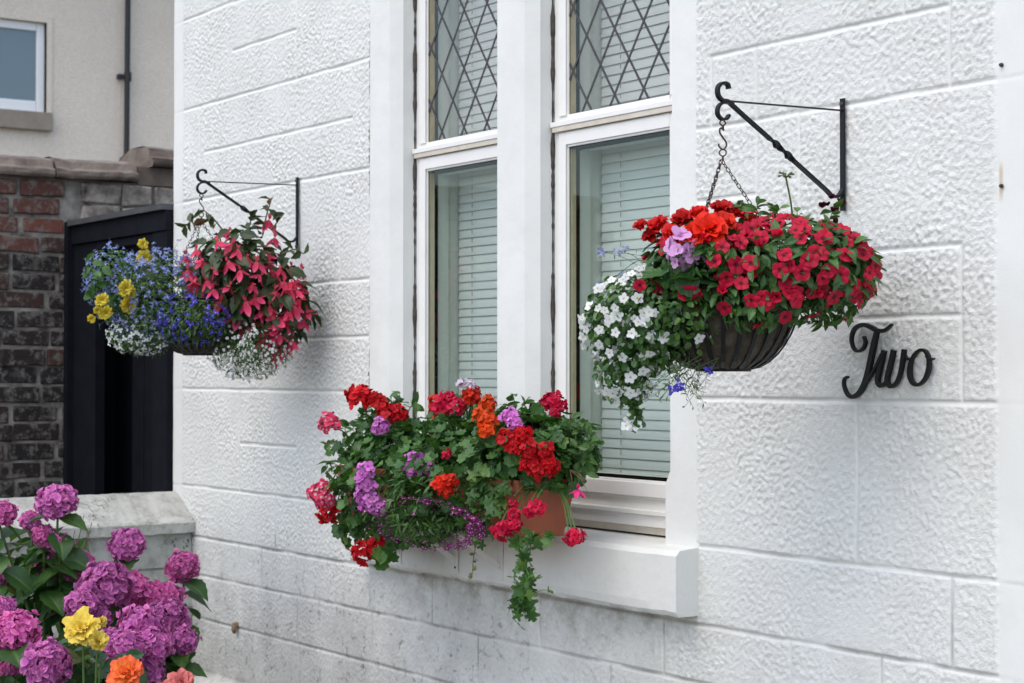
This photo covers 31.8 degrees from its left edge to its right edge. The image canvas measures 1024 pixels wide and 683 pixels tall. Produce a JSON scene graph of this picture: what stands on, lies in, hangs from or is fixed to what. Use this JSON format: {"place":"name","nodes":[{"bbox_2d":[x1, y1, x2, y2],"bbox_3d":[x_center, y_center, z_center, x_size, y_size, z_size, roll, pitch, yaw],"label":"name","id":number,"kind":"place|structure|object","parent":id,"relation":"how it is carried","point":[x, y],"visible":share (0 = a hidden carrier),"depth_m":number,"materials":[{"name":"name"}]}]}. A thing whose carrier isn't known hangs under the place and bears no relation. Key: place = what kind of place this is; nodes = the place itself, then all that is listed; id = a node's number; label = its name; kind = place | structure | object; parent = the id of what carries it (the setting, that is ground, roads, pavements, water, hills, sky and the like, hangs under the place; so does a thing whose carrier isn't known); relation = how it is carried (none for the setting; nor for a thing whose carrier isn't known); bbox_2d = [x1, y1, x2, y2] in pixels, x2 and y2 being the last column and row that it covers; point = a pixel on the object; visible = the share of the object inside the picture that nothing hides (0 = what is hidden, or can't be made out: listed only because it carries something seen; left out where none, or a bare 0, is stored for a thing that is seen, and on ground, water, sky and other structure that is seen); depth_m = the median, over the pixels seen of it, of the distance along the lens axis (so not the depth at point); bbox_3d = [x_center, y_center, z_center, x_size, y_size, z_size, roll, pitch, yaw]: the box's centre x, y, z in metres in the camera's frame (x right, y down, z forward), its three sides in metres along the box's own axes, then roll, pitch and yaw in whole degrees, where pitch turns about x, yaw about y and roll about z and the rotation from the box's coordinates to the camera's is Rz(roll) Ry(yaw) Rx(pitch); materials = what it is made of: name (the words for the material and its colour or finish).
{"place":"outdoors","nodes":[
{"label":"outdoors","id":0,"kind":"place"},
{"bbox_2d":[0,146,173,497],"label":"brick wall","id":1,"kind":"structure","parent":0,"point":[43,200],"depth_m":7.47,"materials":[{"name":"brown brick"}]},
{"bbox_2d":[0,0,174,161],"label":"neighbour house","id":2,"kind":"structure","parent":0,"point":[86,79],"depth_m":16.24,"materials":[{"name":"beige paint"}]},
{"bbox_2d":[0,19,44,111],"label":"window","id":3,"kind":"structure","parent":2,"relation":"in","point":[22,44],"depth_m":15.97,"materials":[{"name":"white plastic"}]},
{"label":"ground","id":4,"kind":"structure","parent":0,"visible":0},
{"bbox_2d":[0,491,194,662],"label":"garden wall","id":5,"kind":"structure","parent":4,"relation":"on","point":[164,522],"depth_m":6.48,"materials":[{"name":"white paint"}]},
{"bbox_2d":[63,203,173,494],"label":"timber gate","id":6,"kind":"structure","parent":4,"relation":"on","point":[117,422],"depth_m":7.36,"materials":[{"name":"black wood"}]},
{"bbox_2d":[115,290,152,492],"bbox_3d":[-1.398,0.674,7.227,0.080,1.761,0.967,1,-1,-35],"label":"boarded door","id":7,"kind":"structure","parent":6,"relation":"in","point":[133,375],"depth_m":7.39,"materials":[{"name":"black wood"}]},
{"bbox_2d":[173,0,1023,682],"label":"white house","id":8,"kind":"structure","parent":4,"relation":"on","point":[795,516],"depth_m":4.53,"materials":[{"name":"paint"}]},
{"bbox_2d":[196,169,298,250],"bbox_3d":[-0.853,-0.424,5.817,0.363,0.248,0.015,1,-1,-35],"label":"wall bracket","id":9,"kind":"object","parent":8,"relation":"attached to","point":[246,210],"depth_m":5.83,"materials":[{"name":"black metal"}]},
{"bbox_2d":[147,194,245,355],"bbox_3d":[-0.987,-0.214,5.720,0.337,0.518,0.337,1,-1,-35],"label":"hanging basket","id":10,"kind":"object","parent":9,"relation":"hanging from","point":[192,350],"visible":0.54,"depth_m":5.62,"materials":[{"name":"black metal"}]},
{"bbox_2d":[83,238,153,322],"bbox_3d":[-1.222,-0.190,5.604,0.222,0.267,0.237,0,-1,-15],"label":"begonia","id":11,"kind":"object","parent":10,"relation":"in","point":[126,288],"visible":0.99,"depth_m":5.53,"materials":[{"name":"yellow plant"}]},
{"bbox_2d":[105,315,168,358],"bbox_3d":[-1.169,-0.015,5.679,0.215,0.143,0.220,1,-1,-35],"label":"lobelia","id":12,"kind":"object","parent":10,"relation":"in","point":[130,334],"visible":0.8,"depth_m":5.62,"materials":[{"name":"white plant"}]},
{"bbox_2d":[80,238,233,353],"bbox_3d":[-1.114,-0.146,5.673,0.434,0.371,0.500,1,-1,-35],"label":"lobelia","id":13,"kind":"object","parent":10,"relation":"in","point":[172,325],"visible":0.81,"depth_m":5.58,"materials":[{"name":"blue plant"}]},
{"bbox_2d":[173,196,322,367],"bbox_3d":[-0.840,-0.188,5.700,0.438,0.544,0.397,1,-1,-35],"label":"begonia","id":14,"kind":"object","parent":10,"relation":"in","point":[263,289],"visible":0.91,"depth_m":5.61,"materials":[{"name":"red plant"}]},
{"bbox_2d":[207,319,297,382],"bbox_3d":[-0.828,0.024,5.688,0.269,0.220,0.260,1,-1,-35],"label":"bacopa","id":15,"kind":"object","parent":10,"relation":"in","point":[248,353],"visible":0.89,"depth_m":5.62,"materials":[{"name":"white plant"}]},
{"bbox_2d":[354,517,401,563],"bbox_3d":[-0.414,0.573,5.182,0.212,0.144,0.024,1,-1,-35],"label":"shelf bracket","id":16,"kind":"object","parent":8,"relation":"attached to","point":[399,552],"visible":0.21,"depth_m":5.23,"materials":[{"name":"white metal"}]},
{"bbox_2d":[337,465,416,517],"bbox_3d":[-0.309,0.424,5.041,0.193,0.145,0.408,1,-1,-35],"label":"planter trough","id":17,"kind":"object","parent":16,"relation":"on","point":[378,471],"visible":0.05,"depth_m":4.97,"materials":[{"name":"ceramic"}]},
{"bbox_2d":[306,411,391,539],"bbox_3d":[-0.422,0.386,5.095,0.353,0.379,0.291,1,-1,-35],"label":"geranium","id":18,"kind":"object","parent":17,"relation":"in","point":[322,498],"visible":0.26,"depth_m":5.03,"materials":[{"name":"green plant"}]},
{"bbox_2d":[314,478,391,566],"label":"geranium","id":19,"kind":"object","parent":17,"relation":"in","point":[358,534],"visible":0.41,"depth_m":5.00,"materials":[{"name":"red plant"}]},
{"bbox_2d":[337,520,398,570],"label":"ivy","id":20,"kind":"object","parent":17,"relation":"hanging from","point":[383,557],"visible":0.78,"depth_m":4.91,"materials":[{"name":"green plant"}]},
{"bbox_2d":[317,391,424,473],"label":"geranium shoots","id":21,"kind":"object","parent":17,"relation":"in","point":[416,406],"visible":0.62,"depth_m":5.08,"materials":[{"name":"green plant"}]},
{"bbox_2d":[324,383,419,468],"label":"geranium","id":22,"kind":"object","parent":17,"relation":"on","point":[381,406],"visible":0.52,"depth_m":5.00,"materials":[{"name":"red plant"}]},
{"bbox_2d":[333,416,439,515],"bbox_3d":[-0.297,0.347,4.924,0.348,0.293,0.556,0,-1,-12],"label":"geranium","id":23,"kind":"object","parent":17,"relation":"in","point":[366,487],"visible":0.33,"depth_m":4.76,"materials":[{"name":"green plant"}]},
{"bbox_2d":[355,458,488,551],"bbox_3d":[-0.272,0.420,4.715,0.285,0.236,0.767,1,-1,-35],"label":"lobelia","id":24,"kind":"object","parent":17,"relation":"in","point":[431,531],"visible":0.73,"depth_m":4.63,"materials":[{"name":"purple plant"}]},
{"bbox_2d":[422,535,457,572],"bbox_3d":[-0.242,0.568,4.934,0.212,0.144,0.024,1,-1,-35],"label":"shelf bracket","id":25,"kind":"object","parent":8,"relation":"attached to","point":[453,558],"visible":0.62,"depth_m":4.99,"materials":[{"name":"white metal"}]},
{"bbox_2d":[412,0,496,434],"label":"window","id":26,"kind":"structure","parent":8,"relation":"in","point":[439,156],"depth_m":5.42,"materials":[{"name":"white paint"}]},
{"bbox_2d":[439,531,502,580],"bbox_3d":[-0.118,0.565,4.755,0.212,0.144,0.024,1,-1,-35],"label":"shelf bracket","id":27,"kind":"object","parent":8,"relation":"attached to","point":[498,565],"visible":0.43,"depth_m":4.80,"materials":[{"name":"white metal"}]},
{"bbox_2d":[419,474,571,538],"bbox_3d":[-0.047,0.418,4.663,0.193,0.145,0.488,1,-1,-35],"label":"planter trough","id":28,"kind":"object","parent":27,"relation":"on","point":[553,518],"visible":0.26,"depth_m":4.48,"materials":[{"name":"ceramic"}]},
{"bbox_2d":[409,390,476,464],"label":"geranium","id":29,"kind":"object","parent":28,"relation":"in","point":[445,403],"visible":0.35,"depth_m":4.67,"materials":[{"name":"red plant"}]},
{"bbox_2d":[324,408,583,550],"bbox_3d":[-0.171,0.373,4.766,0.383,0.410,1.034,1,-1,-35],"label":"geranium","id":30,"kind":"object","parent":28,"relation":"in","point":[504,468],"visible":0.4,"depth_m":4.76,"materials":[{"name":"green plant"}]},
{"bbox_2d":[520,403,544,436],"bbox_3d":[0.049,0.209,4.535,0.045,0.112,0.083,1,-1,-35],"label":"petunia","id":31,"kind":"object","parent":30,"relation":"on","point":[535,425],"visible":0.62,"depth_m":4.53,"materials":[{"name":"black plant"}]},
{"bbox_2d":[570,470,587,497],"bbox_3d":[0.161,0.343,4.322,0.061,0.069,0.043,0,-1,21],"label":"fuchsia","id":32,"kind":"object","parent":30,"relation":"attached to","point":[577,493],"visible":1,"depth_m":4.32,"materials":[{"name":"pink plant"}]},
{"bbox_2d":[394,386,522,531],"bbox_3d":[-0.148,0.303,4.704,0.367,0.377,0.461,1,-1,-35],"label":"geranium","id":33,"kind":"object","parent":28,"relation":"in","point":[443,484],"visible":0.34,"depth_m":4.62,"materials":[{"name":"green plant"}]},
{"bbox_2d":[431,378,488,441],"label":"geranium","id":34,"kind":"object","parent":28,"relation":"in","point":[465,384],"visible":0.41,"depth_m":4.67,"materials":[{"name":"pink plant"}]},
{"bbox_2d":[468,520,477,578],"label":"ivy","id":35,"kind":"object","parent":28,"relation":"hanging from","point":[474,567],"visible":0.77,"depth_m":4.51,"materials":[{"name":"green plant"}]},
{"bbox_2d":[449,393,514,479],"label":"geranium","id":36,"kind":"object","parent":28,"relation":"in","point":[487,429],"visible":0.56,"depth_m":4.46,"materials":[{"name":"orange plant"}]},
{"bbox_2d":[449,469,555,550],"bbox_3d":[-0.034,0.417,4.411,0.073,0.211,0.437,1,-1,-35],"label":"ivy","id":37,"kind":"object","parent":28,"relation":"in","point":[474,495],"visible":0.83,"depth_m":4.47,"materials":[{"name":"green plant"}]},
{"bbox_2d":[471,465,547,542],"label":"geranium","id":38,"kind":"object","parent":28,"relation":"in","point":[505,527],"visible":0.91,"depth_m":4.32,"materials":[{"name":"red plant"}]},
{"bbox_2d":[477,406,548,455],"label":"geranium","id":39,"kind":"object","parent":28,"relation":"in","point":[508,417],"visible":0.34,"depth_m":4.40,"materials":[{"name":"purple plant"}]},
{"bbox_2d":[499,393,534,412],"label":"petunia shoot","id":40,"kind":"object","parent":39,"relation":"on","point":[514,403],"visible":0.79,"depth_m":4.61,"materials":[{"name":"green plant"}]},
{"bbox_2d":[457,402,584,497],"bbox_3d":[0.014,0.273,4.536,0.346,0.243,0.468,1,-1,-35],"label":"geranium","id":41,"kind":"object","parent":28,"relation":"in","point":[545,466],"visible":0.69,"depth_m":4.38,"materials":[{"name":"red plant"}]},
{"bbox_2d":[506,526,543,629],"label":"ivy","id":42,"kind":"object","parent":28,"relation":"in","point":[524,590],"visible":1,"depth_m":4.30,"materials":[{"name":"green plant"}]},
{"bbox_2d":[519,483,587,546],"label":"geranium","id":43,"kind":"object","parent":28,"relation":"in","point":[573,535],"visible":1,"depth_m":4.26,"materials":[{"name":"red plant"}]},
{"bbox_2d":[504,389,604,498],"bbox_3d":[0.105,0.255,4.500,0.249,0.271,0.246,0,-1,-1],"label":"geranium","id":44,"kind":"object","parent":28,"relation":"in","point":[554,402],"visible":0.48,"depth_m":4.47,"materials":[{"name":"green plant"}]},
{"bbox_2d":[560,412,602,481],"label":"geranium shoots","id":45,"kind":"object","parent":28,"relation":"in","point":[588,446],"visible":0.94,"depth_m":4.36,"materials":[{"name":"green plant"}]},
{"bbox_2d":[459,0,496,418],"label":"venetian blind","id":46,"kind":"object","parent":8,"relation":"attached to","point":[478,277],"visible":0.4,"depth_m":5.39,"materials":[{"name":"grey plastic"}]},
{"bbox_2d":[550,0,671,537],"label":"window","id":47,"kind":"structure","parent":8,"relation":"in","point":[616,502],"depth_m":4.83,"materials":[{"name":"white paint"}]},
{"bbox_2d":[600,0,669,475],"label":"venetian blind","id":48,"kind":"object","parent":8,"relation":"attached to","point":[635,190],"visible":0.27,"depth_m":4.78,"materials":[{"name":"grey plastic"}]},
{"bbox_2d":[715,81,845,210],"bbox_3d":[0.566,-0.407,3.774,0.363,0.248,0.015,1,-1,-35],"label":"wall bracket","id":49,"kind":"object","parent":8,"relation":"attached to","point":[790,157],"depth_m":3.79,"materials":[{"name":"black metal"}]},
{"bbox_2d":[645,120,797,371],"bbox_3d":[0.431,-0.197,3.677,0.337,0.518,0.337,1,-1,-35],"label":"hanging basket","id":50,"kind":"object","parent":49,"relation":"hanging from","point":[732,349],"visible":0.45,"depth_m":3.57,"materials":[{"name":"black metal"}]},
{"bbox_2d":[578,259,718,432],"bbox_3d":[0.279,0.004,3.638,0.274,0.361,0.357,1,-1,-35],"label":"bacopa","id":51,"kind":"object","parent":50,"relation":"in","point":[651,325],"visible":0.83,"depth_m":3.59,"materials":[{"name":"white plant"}]},
{"bbox_2d":[597,246,717,409],"bbox_3d":[0.296,-0.027,3.650,0.177,0.346,0.315,0,-1,-24],"label":"lobelia","id":52,"kind":"object","parent":50,"relation":"in","point":[675,388],"visible":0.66,"depth_m":3.59,"materials":[{"name":"blue plant"}]},
{"bbox_2d":[632,199,759,280],"bbox_3d":[0.381,-0.187,3.615,0.243,0.196,0.246,1,-1,-35],"label":"begonia","id":53,"kind":"object","parent":50,"relation":"in","point":[719,221],"visible":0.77,"depth_m":3.58,"materials":[{"name":"red plant"}]},
{"bbox_2d":[641,171,793,317],"bbox_3d":[0.408,-0.188,3.571,0.314,0.312,0.208,0,-1,5],"label":"geranium","id":54,"kind":"object","parent":50,"relation":"in","point":[679,273],"visible":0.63,"depth_m":3.50,"materials":[{"name":"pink plant"}]},
{"bbox_2d":[633,210,886,334],"bbox_3d":[0.512,-0.136,3.659,0.492,0.252,0.451,0,-1,10],"label":"petunia","id":55,"kind":"object","parent":50,"relation":"in","point":[796,268],"visible":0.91,"depth_m":3.49,"materials":[{"name":"red plant"}]},
{"bbox_2d":[732,193,869,274],"bbox_3d":[0.580,-0.212,3.609,0.302,0.168,0.112,0,-1,-14],"label":"petunia","id":56,"kind":"object","parent":50,"relation":"in","point":[775,209],"visible":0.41,"depth_m":3.60,"materials":[{"name":"red plant"}]},
{"bbox_2d":[842,323,934,398],"bbox_3d":[0.783,0.040,3.758,0.013,0.162,0.257,1,-1,-35],"label":"house name sign","id":57,"kind":"object","parent":8,"relation":"attached to","point":[871,370],"visible":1,"depth_m":3.77,"materials":[{"name":"black metal"}]},
{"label":"flower bed soil","id":58,"kind":"structure","parent":4,"relation":"on","visible":0},
{"bbox_2d":[0,510,95,679],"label":"hydrangea","id":59,"kind":"object","parent":58,"relation":"on","point":[46,596],"visible":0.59,"depth_m":5.31,"materials":[{"name":"green plant"}]},
{"bbox_2d":[73,516,91,549],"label":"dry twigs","id":60,"kind":"object","parent":59,"relation":"in","point":[86,541],"visible":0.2,"depth_m":5.45,"materials":[{"name":"grey plant"}]},
{"bbox_2d":[0,595,103,682],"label":"hydrangea","id":61,"kind":"object","parent":58,"relation":"on","point":[25,657],"visible":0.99,"depth_m":4.85,"materials":[{"name":"purple plant"}]},
{"bbox_2d":[58,606,143,682],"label":"rose","id":62,"kind":"object","parent":58,"relation":"on","point":[82,625],"visible":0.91,"depth_m":4.74,"materials":[{"name":"yellow plant"}]},
{"bbox_2d":[0,483,210,649],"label":"hydrangea","id":63,"kind":"object","parent":58,"relation":"on","point":[56,502],"visible":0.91,"depth_m":5.29,"materials":[{"name":"purple plant"}]},
{"bbox_2d":[106,655,143,682],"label":"rose","id":64,"kind":"object","parent":58,"relation":"on","point":[127,669],"visible":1,"depth_m":4.63,"materials":[{"name":"orange plant"}]},
{"bbox_2d":[49,560,206,682],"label":"hydrangea","id":65,"kind":"object","parent":58,"relation":"on","point":[153,623],"visible":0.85,"depth_m":5.14,"materials":[{"name":"purple plant"}]},
{"bbox_2d":[158,668,193,682],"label":"rose","id":66,"kind":"object","parent":58,"relation":"on","point":[181,675],"visible":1,"depth_m":4.59,"materials":[{"name":"pink plant"}]}
]}

